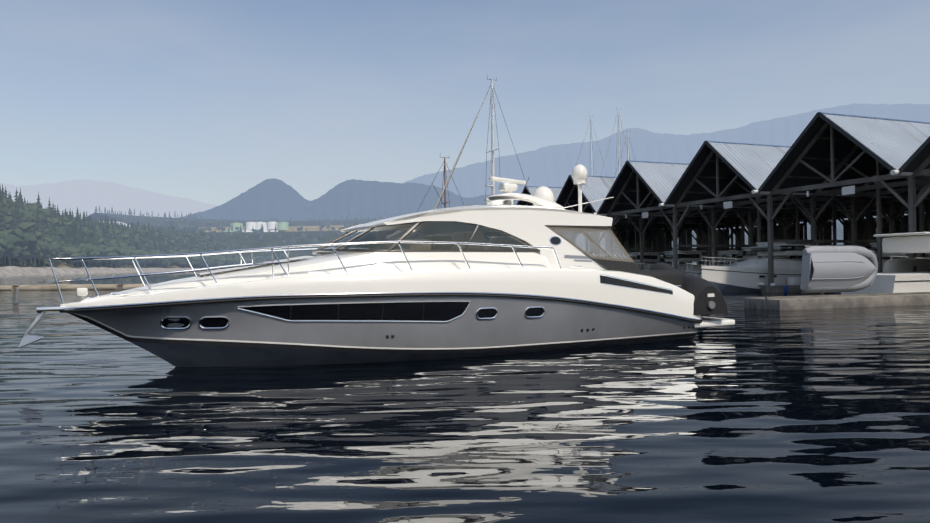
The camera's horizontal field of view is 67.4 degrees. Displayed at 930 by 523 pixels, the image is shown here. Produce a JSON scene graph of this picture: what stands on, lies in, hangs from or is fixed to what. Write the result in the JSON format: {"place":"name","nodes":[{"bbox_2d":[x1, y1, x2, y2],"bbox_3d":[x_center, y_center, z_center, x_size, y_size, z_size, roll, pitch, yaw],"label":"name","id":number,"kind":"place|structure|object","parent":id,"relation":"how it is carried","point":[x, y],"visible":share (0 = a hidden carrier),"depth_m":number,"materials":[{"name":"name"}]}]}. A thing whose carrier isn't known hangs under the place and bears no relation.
{"place":"outdoors","nodes":[
{"label":"outdoors","id":0,"kind":"place"},
{"bbox_2d":[0,179,215,225],"bbox_3d":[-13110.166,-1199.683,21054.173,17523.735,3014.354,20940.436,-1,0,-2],"label":"mountain","id":1,"kind":"structure","parent":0,"point":[85,195],"depth_m":19488.20,"materials":[{"name":"stone"}]},
{"bbox_2d":[0,256,242,274],"bbox_3d":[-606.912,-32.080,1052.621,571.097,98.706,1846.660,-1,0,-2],"label":"hill headland terrain","id":2,"kind":"structure","parent":0,"point":[63,267],"depth_m":674.14,"materials":[{"name":"soil"}]},
{"bbox_2d":[0,183,236,255],"bbox_3d":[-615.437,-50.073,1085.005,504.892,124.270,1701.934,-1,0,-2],"label":"forest","id":3,"kind":"object","parent":2,"relation":"on","point":[69,236],"visible":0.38,"depth_m":857.91,"materials":[{"name":"green plant"}]},
{"bbox_2d":[0,198,249,267],"bbox_3d":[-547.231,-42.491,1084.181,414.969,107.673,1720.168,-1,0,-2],"label":"hill broadleaf trees","id":4,"kind":"object","parent":2,"relation":"on","point":[21,244],"visible":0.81,"depth_m":781.74,"materials":[{"name":"green plant"}]},
{"bbox_2d":[180,178,517,220],"bbox_3d":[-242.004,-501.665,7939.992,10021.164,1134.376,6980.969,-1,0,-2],"label":"mountain","id":5,"kind":"structure","parent":0,"point":[267,199],"depth_m":7219.56,"materials":[{"name":"blue stone"}]},
{"bbox_2d":[0,270,929,522],"bbox_3d":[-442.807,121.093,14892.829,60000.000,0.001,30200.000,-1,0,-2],"label":"water","id":6,"kind":"structure","parent":0,"point":[751,415],"depth_m":8.72,"materials":[{"name":"blue liquid"}]},
{"bbox_2d":[0,284,151,290],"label":"log boom breakwater","id":7,"kind":"object","parent":6,"relation":"on","point":[70,287],"visible":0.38,"depth_m":75.21,"materials":[{"name":"brown wood"}]},
{"bbox_2d":[18,164,734,366],"bbox_3d":[-1.077,0.199,17.301,16.948,5.566,4.987,0,0,-28],"label":"yacht","id":8,"kind":"object","parent":6,"relation":"on","point":[465,281],"visible":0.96,"depth_m":15.14,"materials":[{"name":"paint"}]},
{"bbox_2d":[418,157,463,209],"bbox_3d":[-1.603,-1.924,43.748,8.000,9.819,2.400,0,0,-22],"label":"sailboat mast","id":9,"kind":"object","parent":6,"relation":"on","point":[445,177],"visible":0.04,"depth_m":43.88,"materials":[{"name":"white metal"}]},
{"bbox_2d":[434,78,537,253],"bbox_3d":[1.184,-4.024,40.761,10.500,13.911,3.150,0,0,-27],"label":"sailboat","id":10,"kind":"object","parent":6,"relation":"on","point":[492,185],"visible":0.04,"depth_m":40.93,"materials":[{"name":"white metal"}]},
{"bbox_2d":[577,117,606,175],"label":"sailboat","id":11,"kind":"object","parent":6,"relation":"on","point":[591,148],"visible":0.1,"depth_m":99.53,"materials":[{"name":"white metal"}]},
{"bbox_2d":[583,107,625,241],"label":"sailboat","id":12,"kind":"object","parent":6,"relation":"on","point":[618,127],"visible":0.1,"depth_m":101.68,"materials":[{"name":"white metal"}]},
{"bbox_2d":[614,132,635,176],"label":"sailboat","id":13,"kind":"object","parent":6,"relation":"on","point":[627,149],"visible":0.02,"depth_m":97.69,"materials":[{"name":"white metal"}]},
{"bbox_2d":[517,112,929,292],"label":"boathouse row","id":14,"kind":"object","parent":6,"relation":"in","point":[823,173],"visible":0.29,"depth_m":53.41,"materials":[{"name":"wood"}]},
{"bbox_2d":[744,292,929,309],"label":"float dock","id":15,"kind":"object","parent":6,"relation":"on","point":[837,301],"visible":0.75,"depth_m":31.48,"materials":[{"name":"grey concrete"}]},
{"bbox_2d":[800,246,877,292],"bbox_3d":[17.790,0.353,32.801,4.432,2.196,0.970,0,0,-18],"label":"inflatable dinghy","id":16,"kind":"object","parent":15,"relation":"on","point":[828,269],"visible":1,"depth_m":32.35,"materials":[{"name":"grey rubber"}]},
{"bbox_2d":[841,232,929,293],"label":"boat","id":17,"kind":"object","parent":6,"relation":"on","point":[898,276],"visible":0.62,"depth_m":36.02,"materials":[{"name":"white plastic"}]},
{"bbox_2d":[0,0,929,205],"label":"sky","id":18,"kind":"structure","parent":0,"point":[205,101],"materials":[{"name":"blue"}]},
{"bbox_2d":[85,213,907,267],"bbox_3d":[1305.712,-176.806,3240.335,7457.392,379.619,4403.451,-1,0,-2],"label":"shore terrain","id":19,"kind":"structure","parent":0,"point":[269,238],"depth_m":2787.86,"materials":[{"name":"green plant"}]},
{"bbox_2d":[224,221,288,231],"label":"ioco oil tanks","id":20,"kind":"object","parent":19,"relation":"on","point":[282,226],"visible":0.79,"depth_m":2907.63,"materials":[{"name":"white metal"}]},
{"bbox_2d":[85,205,874,263],"bbox_3d":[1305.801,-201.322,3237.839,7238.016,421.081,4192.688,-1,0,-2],"label":"trees","id":21,"kind":"object","parent":19,"relation":"on","point":[190,216],"visible":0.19,"depth_m":3347.30,"materials":[{"name":"green plant"}]},
{"bbox_2d":[155,218,876,265],"bbox_3d":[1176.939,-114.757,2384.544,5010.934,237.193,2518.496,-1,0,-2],"label":"trees","id":22,"kind":"object","parent":19,"relation":"on","point":[182,226],"visible":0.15,"depth_m":2661.62,"materials":[{"name":"green plant"}]},
{"bbox_2d":[404,103,929,197],"bbox_3d":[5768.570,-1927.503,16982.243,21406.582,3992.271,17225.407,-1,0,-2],"label":"mountain range","id":23,"kind":"structure","parent":0,"point":[551,166],"depth_m":16701.95,"materials":[{"name":"blue stone"}]}
]}

